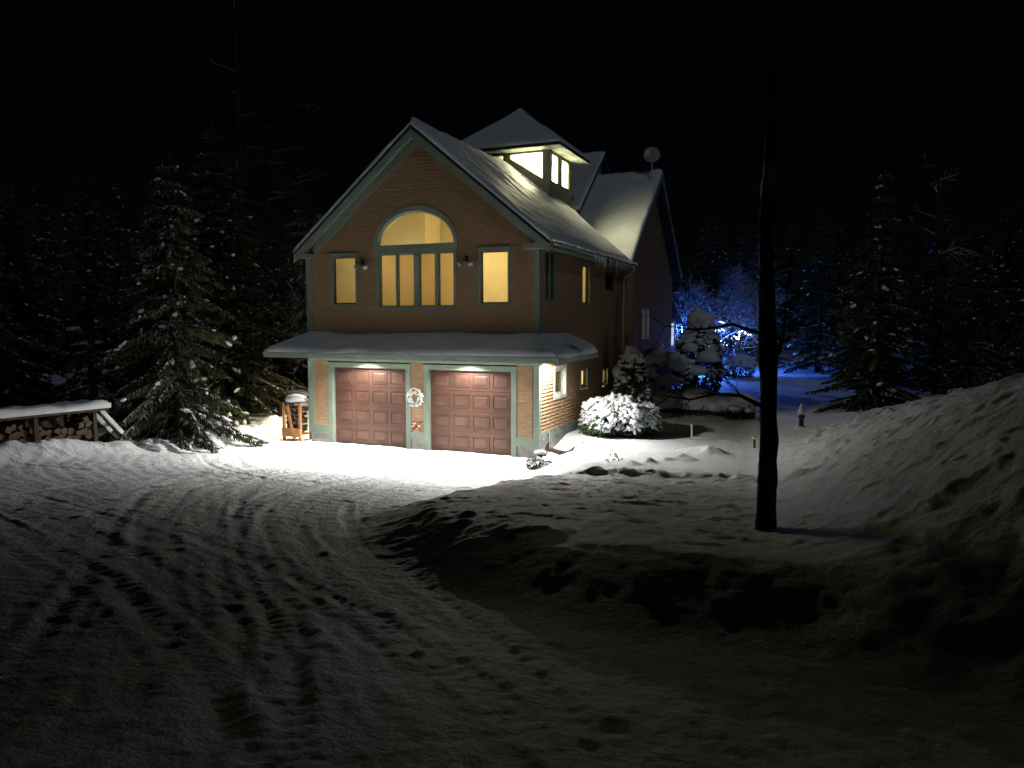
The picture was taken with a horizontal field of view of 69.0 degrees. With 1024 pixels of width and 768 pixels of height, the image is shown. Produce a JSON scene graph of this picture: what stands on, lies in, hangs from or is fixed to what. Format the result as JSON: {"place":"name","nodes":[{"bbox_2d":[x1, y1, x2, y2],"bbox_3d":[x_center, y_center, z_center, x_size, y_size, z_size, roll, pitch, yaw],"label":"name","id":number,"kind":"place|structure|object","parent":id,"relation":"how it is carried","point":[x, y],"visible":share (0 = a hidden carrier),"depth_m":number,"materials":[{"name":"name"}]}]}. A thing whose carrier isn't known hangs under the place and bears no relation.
{"place":"outdoors","nodes":[
{"label":"outdoors","id":0,"kind":"place"},
{"bbox_2d":[0,326,1023,767],"bbox_3d":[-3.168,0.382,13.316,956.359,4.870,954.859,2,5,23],"label":"snow ground","id":1,"kind":"structure","parent":0,"point":[656,600],"depth_m":6.25,"materials":[{"name":"white snow"}]},
{"bbox_2d":[0,215,60,407],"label":"spruce tree","id":2,"kind":"object","parent":1,"relation":"on","point":[20,359],"visible":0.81,"depth_m":21.89,"materials":[{"name":"green plant"}]},
{"bbox_2d":[0,164,76,415],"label":"spruce tree","id":3,"kind":"object","parent":1,"relation":"on","point":[47,385],"visible":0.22,"depth_m":26.50,"materials":[{"name":"green plant"}]},
{"bbox_2d":[0,190,87,406],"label":"spruce tree","id":4,"kind":"object","parent":1,"relation":"on","point":[30,303],"visible":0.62,"depth_m":25.54,"materials":[{"name":"green plant"}]},
{"bbox_2d":[14,179,87,370],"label":"spruce tree","id":5,"kind":"object","parent":1,"relation":"on","point":[58,298],"visible":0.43,"depth_m":55.25,"materials":[{"name":"green plant"}]},
{"bbox_2d":[0,399,110,441],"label":"woodshed","id":6,"kind":"object","parent":1,"relation":"on","point":[56,414],"visible":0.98,"depth_m":19.53,"materials":[{"name":"brown wood"}]},
{"bbox_2d":[88,412,118,440],"bbox_3d":[-11.452,1.238,21.061,0.059,1.227,1.064,3,5,29],"label":"plank","id":7,"kind":"object","parent":6,"relation":"attached to","point":[107,428],"visible":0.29,"depth_m":21.05,"materials":[{"name":"brown wood"}]},
{"bbox_2d":[98,410,133,441],"bbox_3d":[-11.065,1.252,20.897,0.059,1.227,1.064,3,5,29],"label":"plank","id":8,"kind":"object","parent":6,"relation":"attached to","point":[113,424],"visible":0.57,"depth_m":20.75,"materials":[{"name":"white wood"}]},
{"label":"firewood log","id":9,"kind":"object","parent":6,"relation":"in","visible":0},
{"bbox_2d":[51,433,64,438],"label":"firewood log","id":10,"kind":"object","parent":9,"relation":"on","point":[60,435],"visible":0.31,"depth_m":19.58,"materials":[{"name":"brown wood"}]},
{"bbox_2d":[43,428,61,433],"bbox_3d":[-12.094,1.238,19.564,0.520,0.180,0.247,0,11,21],"label":"firewood log","id":11,"kind":"object","parent":10,"relation":"on","point":[56,430],"visible":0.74,"depth_m":19.46,"materials":[{"name":"brown wood"}]},
{"bbox_2d":[24,165,143,427],"bbox_3d":[-15.094,-2.857,26.808,4.667,9.855,5.028,1,5,16],"label":"spruce tree","id":12,"kind":"object","parent":1,"relation":"on","point":[92,384],"visible":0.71,"depth_m":26.57,"materials":[{"name":"green plant"}]},
{"bbox_2d":[62,188,159,373],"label":"spruce tree","id":13,"kind":"object","parent":1,"relation":"on","point":[119,240],"visible":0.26,"depth_m":50.51,"materials":[{"name":"green plant"}]},
{"bbox_2d":[110,259,158,395],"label":"spruce tree","id":14,"kind":"object","parent":1,"relation":"on","point":[139,300],"visible":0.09,"depth_m":36.89,"materials":[{"name":"green plant"}]},
{"bbox_2d":[118,186,170,327],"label":"spruce tree","id":15,"kind":"object","parent":1,"relation":"on","point":[145,232],"visible":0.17,"depth_m":57.29,"materials":[{"name":"green plant"}]},
{"bbox_2d":[86,162,239,430],"bbox_3d":[-12.303,-2.826,26.295,4.958,10.048,4.952,-3,6,-33],"label":"spruce tree","id":16,"kind":"object","parent":1,"relation":"on","point":[139,311],"visible":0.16,"depth_m":26.17,"materials":[{"name":"green plant"}]},
{"bbox_2d":[91,154,268,452],"bbox_3d":[-10.272,-2.077,22.680,5.306,9.762,5.310,2,5,23],"label":"spruce tree","id":17,"kind":"object","parent":1,"relation":"on","point":[189,417],"visible":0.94,"depth_m":22.48,"materials":[{"name":"green plant"}]},
{"bbox_2d":[146,166,274,418],"bbox_3d":[-12.318,-3.196,29.209,5.101,10.350,5.107,2,5,23],"label":"spruce tree","id":18,"kind":"object","parent":1,"relation":"on","point":[196,209],"visible":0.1,"depth_m":28.56,"materials":[{"name":"green plant"}]},
{"bbox_2d":[148,121,293,416],"bbox_3d":[-11.256,-4.041,28.127,5.915,11.594,5.491,1,5,7],"label":"spruce tree","id":19,"kind":"object","parent":1,"relation":"on","point":[218,387],"visible":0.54,"depth_m":28.07,"materials":[{"name":"green plant"}]},
{"bbox_2d":[111,0,343,404],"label":"bare tree","id":20,"kind":"object","parent":1,"relation":"on","point":[240,156],"visible":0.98,"depth_m":31.00,"materials":[{"name":"plant"}]},
{"bbox_2d":[200,226,272,402],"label":"tree","id":21,"kind":"object","parent":1,"relation":"on","point":[213,318],"depth_m":32.86,"materials":[{"name":"white"}]},
{"bbox_2d":[181,140,293,424],"bbox_3d":[-10.736,-3.726,28.806,5.980,11.158,5.588,-4,6,-39],"label":"spruce tree","id":22,"kind":"object","parent":1,"relation":"on","point":[251,349],"visible":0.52,"depth_m":28.54,"materials":[{"name":"green plant"}]},
{"bbox_2d":[245,226,293,363],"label":"spruce tree","id":23,"kind":"object","parent":1,"relation":"on","point":[261,251],"visible":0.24,"depth_m":60.65,"materials":[{"name":"green plant"}]},
{"bbox_2d":[242,256,307,396],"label":"spruce tree","id":24,"kind":"object","parent":1,"relation":"on","point":[298,318],"visible":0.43,"depth_m":28.47,"materials":[{"name":"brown plant"}]},
{"bbox_2d":[250,240,307,396],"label":"spruce tree","id":25,"kind":"object","parent":1,"relation":"on","point":[274,284],"visible":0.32,"depth_m":36.36,"materials":[{"name":"green plant"}]},
{"bbox_2d":[262,190,314,389],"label":"spruce tree","id":26,"kind":"object","parent":1,"relation":"on","point":[303,375],"visible":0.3,"depth_m":36.30,"materials":[{"name":"green plant"}]},
{"bbox_2d":[273,389,308,414],"bbox_3d":[-8.781,0.721,30.272,1.982,1.045,1.334,2,5,23],"label":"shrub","id":27,"kind":"object","parent":1,"relation":"on","point":[278,409],"visible":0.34,"depth_m":29.77,"materials":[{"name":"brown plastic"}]},
{"bbox_2d":[279,230,306,359],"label":"spruce tree","id":28,"kind":"object","parent":1,"relation":"on","point":[298,289],"visible":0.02,"depth_m":64.84,"materials":[{"name":"green plant"}]},
{"bbox_2d":[281,394,311,441],"bbox_3d":[-7.115,1.151,24.649,0.812,1.664,0.686,2,5,23],"label":"firewood rack","id":29,"kind":"object","parent":1,"relation":"on","point":[294,399],"visible":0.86,"depth_m":24.36,"materials":[{"name":"orange wood"}]},
{"bbox_2d":[277,204,324,364],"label":"bare tree","id":30,"kind":"object","parent":1,"relation":"on","point":[304,269],"visible":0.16,"depth_m":30.88,"materials":[{"name":"brown plant"}]},
{"bbox_2d":[263,108,681,457],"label":"house","id":31,"kind":"structure","parent":1,"relation":"on","point":[497,287],"depth_m":22.92,"materials":[{"name":"brown wood"}]},
{"bbox_2d":[329,253,357,306],"bbox_3d":[-5.254,-3.275,23.494,1.060,1.654,0.225,2,5,23],"label":"window","id":32,"kind":"structure","parent":31,"relation":"in","point":[344,290],"depth_m":23.58,"materials":[{"name":"glass"}]},
{"bbox_2d":[327,362,411,448],"bbox_3d":[-4.467,0.653,23.519,3.060,2.640,0.234,2,5,23],"label":"garage door","id":33,"kind":"structure","parent":31,"relation":"in","point":[368,404],"depth_m":23.56,"materials":[{"name":"wood"}]},
{"bbox_2d":[406,388,423,407],"bbox_3d":[-2.948,0.408,22.581,0.652,0.649,0.161,2,5,23],"label":"wreath","id":34,"kind":"object","parent":31,"relation":"attached to","point":[410,400],"visible":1,"depth_m":22.55,"materials":[{"name":"white plant"}]},
{"bbox_2d":[373,205,457,251],"bbox_3d":[-2.883,-4.683,22.383,2.900,1.318,0.200,2,5,23],"label":"arch window","id":35,"kind":"structure","parent":31,"relation":"in","point":[403,211],"depth_m":22.34,"materials":[{"name":"green wood"}]},
{"bbox_2d":[411,421,421,431],"bbox_3d":[-2.934,1.303,22.700,0.404,0.354,0.132,2,5,23],"label":"holiday ornament","id":36,"kind":"object","parent":31,"relation":"attached to","point":[416,426],"visible":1,"depth_m":22.66,"materials":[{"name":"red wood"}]},
{"bbox_2d":[376,248,456,309],"bbox_3d":[-2.873,-3.142,22.507,2.760,1.770,0.196,2,5,23],"label":"window","id":37,"kind":"structure","parent":31,"relation":"in","point":[407,279],"depth_m":22.48,"materials":[{"name":"yellow glass"}]},
{"bbox_2d":[423,364,516,456],"bbox_3d":[-1.236,0.765,22.152,3.060,2.640,0.234,2,5,23],"label":"garage door","id":38,"kind":"structure","parent":31,"relation":"in","point":[473,409],"depth_m":22.17,"materials":[{"name":"wood"}]},
{"bbox_2d":[476,246,510,305],"bbox_3d":[-0.486,-3.095,21.478,1.080,1.684,0.225,2,5,23],"label":"window","id":39,"kind":"structure","parent":31,"relation":"in","point":[494,270],"depth_m":21.55,"materials":[{"name":"glass"}]},
{"bbox_2d":[541,250,556,301],"bbox_3d":[1.059,-3.192,21.752,0.225,1.574,1.020,2,5,23],"label":"window","id":40,"kind":"structure","parent":31,"relation":"in","point":[550,258],"depth_m":21.74,"materials":[{"name":"glass"}]},
{"bbox_2d":[553,364,566,399],"bbox_3d":[1.398,-0.074,22.844,0.196,1.020,1.160,2,5,23],"label":"window","id":41,"kind":"structure","parent":31,"relation":"in","point":[560,375],"depth_m":23.12,"materials":[{"name":"white glass"}]},
{"bbox_2d":[580,366,588,389],"bbox_3d":[2.355,-0.213,25.096,0.196,0.730,0.860,2,5,23],"label":"window","id":42,"kind":"structure","parent":31,"relation":"in","point":[584,371],"depth_m":25.37,"materials":[{"name":"glass"}]},
{"bbox_2d":[581,261,591,305],"bbox_3d":[2.415,-3.343,24.945,0.225,1.454,1.000,2,5,23],"label":"window","id":43,"kind":"structure","parent":31,"relation":"in","point":[586,266],"depth_m":25.26,"materials":[{"name":"glass"}]},
{"bbox_2d":[602,367,607,385],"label":"window","id":44,"kind":"structure","parent":31,"relation":"in","point":[604,372],"depth_m":27.69,"materials":[{"name":"glass"}]},
{"bbox_2d":[605,273,613,289],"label":"window","id":45,"kind":"structure","parent":31,"relation":"in","point":[610,277],"depth_m":27.81,"materials":[{"name":"glass"}]},
{"bbox_2d":[641,309,644,338],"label":"window","id":46,"kind":"structure","parent":31,"relation":"in","point":[643,312],"depth_m":32.93,"materials":[{"name":"glass"}]},
{"bbox_2d":[643,309,648,338],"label":"window","id":47,"kind":"structure","parent":31,"relation":"in","point":[647,310],"depth_m":33.69,"materials":[{"name":"glass"}]},
{"bbox_2d":[644,147,659,178],"bbox_3d":[6.157,-9.734,32.805,0.568,1.471,0.570,-3,6,-34],"label":"satellite dish","id":48,"kind":"object","parent":31,"relation":"attached to","point":[651,154],"visible":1,"depth_m":32.80,"materials":[{"name":"grey metal"}]},
{"bbox_2d":[524,456,552,468],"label":"shrub","id":49,"kind":"object","parent":1,"relation":"on","point":[532,461],"visible":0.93,"depth_m":19.58,"materials":[{"name":"green plant"}]},
{"bbox_2d":[534,450,546,463],"bbox_3d":[0.761,2.041,20.172,0.371,0.519,0.342,2,5,23],"label":"path light","id":50,"kind":"object","parent":1,"relation":"on","point":[541,453],"visible":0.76,"depth_m":20.05,"materials":[{"name":"metal"}]},
{"bbox_2d":[545,442,575,456],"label":"fallen branch","id":51,"kind":"object","parent":1,"relation":"on","point":[553,450],"visible":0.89,"depth_m":20.71,"materials":[{"name":"brown wood"}]},
{"bbox_2d":[577,392,662,437],"bbox_3d":[3.376,1.055,23.115,2.462,1.627,2.668,-1,5,-8],"label":"shrub","id":52,"kind":"object","parent":1,"relation":"on","point":[605,416],"visible":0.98,"depth_m":22.44,"materials":[{"name":"white plant"}]},
{"bbox_2d":[610,346,653,402],"bbox_3d":[4.221,0.097,26.428,1.684,2.888,1.594,0,5,5],"label":"shrub","id":53,"kind":"object","parent":1,"relation":"on","point":[632,358],"visible":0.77,"depth_m":26.05,"materials":[{"name":"green plant"}]},
{"bbox_2d":[642,344,695,391],"bbox_3d":[6.481,-0.283,31.500,2.569,2.831,2.286,2,5,23],"label":"shrub","id":54,"kind":"object","parent":1,"relation":"on","point":[672,362],"visible":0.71,"depth_m":30.84,"materials":[{"name":"green plant"}]},
{"bbox_2d":[651,389,689,413],"bbox_3d":[6.200,0.770,29.364,2.194,1.155,2.074,2,5,23],"label":"shrub","id":55,"kind":"object","parent":1,"relation":"on","point":[665,406],"visible":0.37,"depth_m":28.64,"materials":[{"name":"green plant"}]},
{"bbox_2d":[672,274,688,346],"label":"spruce tree","id":56,"kind":"object","parent":1,"relation":"on","point":[674,289],"visible":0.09,"depth_m":67.73,"materials":[{"name":"green plant"}]},
{"bbox_2d":[672,386,716,415],"bbox_3d":[7.121,0.745,28.540,2.106,1.318,1.786,2,5,23],"label":"shrub","id":57,"kind":"object","parent":1,"relation":"on","point":[696,406],"visible":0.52,"depth_m":27.98,"materials":[{"name":"white plant"}]},
{"bbox_2d":[669,306,725,392],"bbox_3d":[8.505,-1.271,34.170,2.553,4.645,2.773,2,5,23],"label":"shrub","id":58,"kind":"object","parent":1,"relation":"on","point":[705,347],"visible":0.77,"depth_m":33.59,"materials":[{"name":"green plant"}]},
{"bbox_2d":[678,201,735,342],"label":"spruce tree","id":59,"kind":"object","parent":1,"relation":"on","point":[713,277],"visible":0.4,"depth_m":75.84,"materials":[{"name":"green plant"}]},
{"bbox_2d":[626,0,817,529],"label":"bare tree","id":60,"kind":"object","parent":1,"relation":"on","point":[768,351],"visible":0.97,"depth_m":9.11,"materials":[{"name":"brown plant"}]},
{"bbox_2d":[672,260,792,369],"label":"bare tree","id":61,"kind":"object","parent":1,"relation":"on","point":[746,299],"visible":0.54,"depth_m":44.33,"materials":[{"name":"plant"}]},
{"bbox_2d":[706,392,759,417],"bbox_3d":[8.184,0.896,27.734,2.046,1.140,1.728,2,5,23],"label":"shrub","id":62,"kind":"object","parent":1,"relation":"on","point":[716,404],"visible":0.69,"depth_m":27.31,"materials":[{"name":"white plant"}]},
{"bbox_2d":[724,405,744,419],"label":"shrub","id":63,"kind":"object","parent":1,"relation":"on","point":[735,409],"visible":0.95,"depth_m":26.71,"materials":[{"name":"white plant"}]},
{"bbox_2d":[721,335,748,374],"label":"frosted shrub","id":64,"kind":"object","parent":1,"relation":"on","point":[731,348],"visible":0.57,"depth_m":43.72,"materials":[{"name":"white plant"}]},
{"bbox_2d":[714,219,757,346],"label":"spruce tree","id":65,"kind":"object","parent":1,"relation":"on","point":[746,264],"visible":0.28,"depth_m":66.65,"materials":[{"name":"green plant"}]},
{"bbox_2d":[722,352,757,378],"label":"shrub","id":66,"kind":"object","parent":1,"relation":"on","point":[747,362],"visible":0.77,"depth_m":42.88,"materials":[{"name":"white plant"}]},
{"bbox_2d":[742,408,754,419],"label":"shrub","id":67,"kind":"object","parent":1,"relation":"on","point":[751,412],"visible":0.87,"depth_m":26.82,"materials":[{"name":"green plant"}]},
{"bbox_2d":[732,221,804,364],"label":"spruce tree","id":68,"kind":"object","parent":1,"relation":"on","point":[779,319],"visible":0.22,"depth_m":54.21,"materials":[{"name":"green plant"}]},
{"bbox_2d":[752,226,823,349],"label":"spruce tree","id":69,"kind":"object","parent":1,"relation":"on","point":[792,328],"visible":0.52,"depth_m":71.92,"materials":[{"name":"green plant"}]},
{"bbox_2d":[794,403,805,429],"bbox_3d":[8.602,1.025,22.143,0.406,0.922,0.269,2,5,23],"label":"lantern post","id":70,"kind":"object","parent":1,"relation":"on","point":[801,412],"visible":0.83,"depth_m":22.08,"materials":[{"name":"metal"}]},
{"bbox_2d":[778,210,854,374],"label":"spruce tree","id":71,"kind":"object","parent":1,"relation":"on","point":[820,330],"visible":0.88,"depth_m":46.41,"materials":[{"name":"green plant"}]},
{"bbox_2d":[799,209,863,348],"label":"spruce tree","id":72,"kind":"object","parent":1,"relation":"on","point":[838,252],"visible":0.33,"depth_m":69.94,"materials":[{"name":"green plant"}]},
{"bbox_2d":[844,244,886,349],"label":"spruce tree","id":73,"kind":"object","parent":1,"relation":"on","point":[866,285],"visible":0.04,"depth_m":72.27,"materials":[{"name":"green plant"}]},
{"bbox_2d":[826,212,918,386],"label":"spruce tree","id":74,"kind":"object","parent":1,"relation":"on","point":[888,314],"visible":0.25,"depth_m":39.50,"materials":[{"name":"green plant"}]},
{"bbox_2d":[805,168,943,412],"bbox_3d":[13.461,-3.131,27.567,4.715,9.557,4.710,2,5,23],"label":"spruce tree","id":75,"kind":"object","parent":1,"relation":"on","point":[878,331],"visible":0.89,"depth_m":27.43,"materials":[{"name":"green plant"}]},
{"bbox_2d":[888,185,968,363],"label":"spruce tree","id":76,"kind":"object","parent":1,"relation":"on","point":[926,275],"visible":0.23,"depth_m":52.24,"materials":[{"name":"green plant"}]},
{"bbox_2d":[905,142,982,395],"bbox_3d":[16.100,-3.724,27.820,2.799,10.301,1.634,4,6,42],"label":"bare tree","id":77,"kind":"object","parent":1,"relation":"on","point":[935,363],"visible":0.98,"depth_m":27.72,"materials":[{"name":"brown plant"}]},
{"bbox_2d":[900,219,999,389],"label":"spruce tree","id":78,"kind":"object","parent":1,"relation":"on","point":[943,357],"visible":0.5,"depth_m":37.13,"materials":[{"name":"green plant"}]},
{"bbox_2d":[912,231,1000,379],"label":"spruce tree","id":79,"kind":"object","parent":1,"relation":"on","point":[956,356],"visible":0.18,"depth_m":41.04,"materials":[{"name":"green plant"}]},
{"bbox_2d":[915,206,1023,394],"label":"spruce tree","id":80,"kind":"object","parent":1,"relation":"on","point":[972,350],"visible":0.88,"depth_m":33.38,"materials":[{"name":"green plant"}]},
{"bbox_2d":[957,234,1007,354],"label":"spruce tree","id":81,"kind":"object","parent":1,"relation":"on","point":[968,272],"visible":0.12,"depth_m":46.80,"materials":[{"name":"green plant"}]},
{"bbox_2d":[959,227,1007,360],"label":"spruce tree","id":82,"kind":"object","parent":1,"relation":"on","point":[971,260],"visible":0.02,"depth_m":48.37,"materials":[{"name":"green plant"}]},
{"bbox_2d":[977,189,1023,369],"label":"spruce tree","id":83,"kind":"object","parent":1,"relation":"on","point":[1004,276],"visible":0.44,"depth_m":46.16,"materials":[{"name":"green plant"}]},
{"bbox_2d":[983,181,1023,367],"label":"spruce tree","id":84,"kind":"object","parent":1,"relation":"on","point":[1013,234],"visible":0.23,"depth_m":48.08,"materials":[{"name":"green plant"}]},
{"bbox_2d":[989,272,1023,380],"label":"spruce tree","id":85,"kind":"object","parent":1,"relation":"on","point":[1016,349],"visible":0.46,"depth_m":34.59,"materials":[{"name":"green plant"}]},
{"bbox_2d":[997,299,1023,379],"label":"spruce tree","id":86,"kind":"object","parent":1,"relation":"on","point":[1017,360],"visible":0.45,"depth_m":24.55,"materials":[{"name":"green plant"}]},
{"bbox_2d":[0,0,1023,326],"label":"sky","id":87,"kind":"structure","parent":0,"point":[866,88],"materials":[{"name":"black"}]},
{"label":"firewood log","id":88,"kind":"object","parent":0,"visible":0},
{"bbox_2d":[22,436,31,441],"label":"firewood log","id":89,"kind":"object","parent":88,"relation":"on","point":[28,438],"visible":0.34,"depth_m":18.78,"materials":[{"name":"brown wood"}]},
{"bbox_2d":[23,427,33,434],"bbox_3d":[-12.331,1.193,18.901,0.520,0.196,0.197,-1,5,20],"label":"firewood log","id":90,"kind":"object","parent":89,"relation":"on","point":[29,430],"visible":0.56,"depth_m":18.77,"materials":[{"name":"brown wood"}]},
{"bbox_2d":[13,420,31,427],"bbox_3d":[-12.394,1.011,18.864,0.522,0.191,0.167,2,5,27],"label":"firewood log","id":91,"kind":"object","parent":90,"relation":"on","point":[27,424],"visible":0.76,"depth_m":18.75,"materials":[{"name":"brown wood"}]},
{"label":"firewood log","id":92,"kind":"object","parent":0,"visible":0},
{"bbox_2d":[74,429,83,435],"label":"firewood log","id":93,"kind":"object","parent":92,"relation":"on","point":[78,432],"visible":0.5,"depth_m":19.96,"materials":[{"name":"brown wood"}]},
{"bbox_2d":[66,421,84,428],"bbox_3d":[-11.817,1.098,20.151,0.521,0.177,0.187,2,5,23],"label":"firewood log","id":94,"kind":"object","parent":93,"relation":"on","point":[75,424],"visible":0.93,"depth_m":20.07,"materials":[{"name":"brown wood"}]},
{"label":"firewood log","id":95,"kind":"object","parent":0,"visible":0},
{"bbox_2d":[82,434,92,439],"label":"firewood log","id":96,"kind":"object","parent":95,"relation":"on","point":[87,436],"visible":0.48,"depth_m":20.20,"materials":[{"name":"brown wood"}]},
{"bbox_2d":[73,428,87,434],"bbox_3d":[-11.768,1.260,20.253,0.520,0.203,0.203,5,-5,29],"label":"firewood log","id":97,"kind":"object","parent":96,"relation":"on","point":[85,430],"visible":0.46,"depth_m":20.14,"materials":[{"name":"brown wood"}]},
{"bbox_2d":[83,421,91,427],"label":"firewood log","id":98,"kind":"object","parent":97,"relation":"on","point":[87,424],"visible":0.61,"depth_m":20.17,"materials":[{"name":"brown wood"}]},
{"bbox_2d":[68,415,89,421],"bbox_3d":[-11.756,0.945,20.212,0.520,0.180,0.247,0,-19,17],"label":"firewood log","id":99,"kind":"object","parent":98,"relation":"on","point":[81,418],"visible":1,"depth_m":20.14,"materials":[{"name":"brown wood"}]},
{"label":"firewood log","id":100,"kind":"object","parent":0,"visible":0},
{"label":"firewood log","id":101,"kind":"object","parent":100,"relation":"on","visible":0},
{"bbox_2d":[2,433,15,440],"bbox_3d":[-12.514,1.294,18.404,0.520,0.197,0.196,5,18,22],"label":"firewood log","id":102,"kind":"object","parent":101,"relation":"on","point":[11,436],"visible":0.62,"depth_m":18.28,"materials":[{"name":"brown wood"}]},
{"bbox_2d":[0,425,11,433],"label":"firewood log","id":103,"kind":"object","parent":102,"relation":"on","point":[5,429],"visible":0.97,"depth_m":18.22,"materials":[{"name":"brown wood"}]},
{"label":"firewood log","id":104,"kind":"object","parent":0,"visible":0},
{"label":"firewood log","id":105,"kind":"object","parent":104,"relation":"on","visible":0},
{"bbox_2d":[16,437,25,442],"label":"firewood log","id":106,"kind":"object","parent":105,"relation":"on","point":[21,440],"visible":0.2,"depth_m":18.59,"materials":[{"name":"brown wood"}]},
{"bbox_2d":[20,430,27,436],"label":"firewood log","id":107,"kind":"object","parent":106,"relation":"on","point":[23,433],"visible":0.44,"depth_m":18.66,"materials":[{"name":"brown wood"}]},
{"bbox_2d":[5,422,23,431],"bbox_3d":[-12.525,1.074,18.704,0.520,0.232,0.172,3,-23,16],"label":"firewood log","id":108,"kind":"object","parent":107,"relation":"on","point":[19,427],"visible":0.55,"depth_m":18.64,"materials":[{"name":"brown wood"}]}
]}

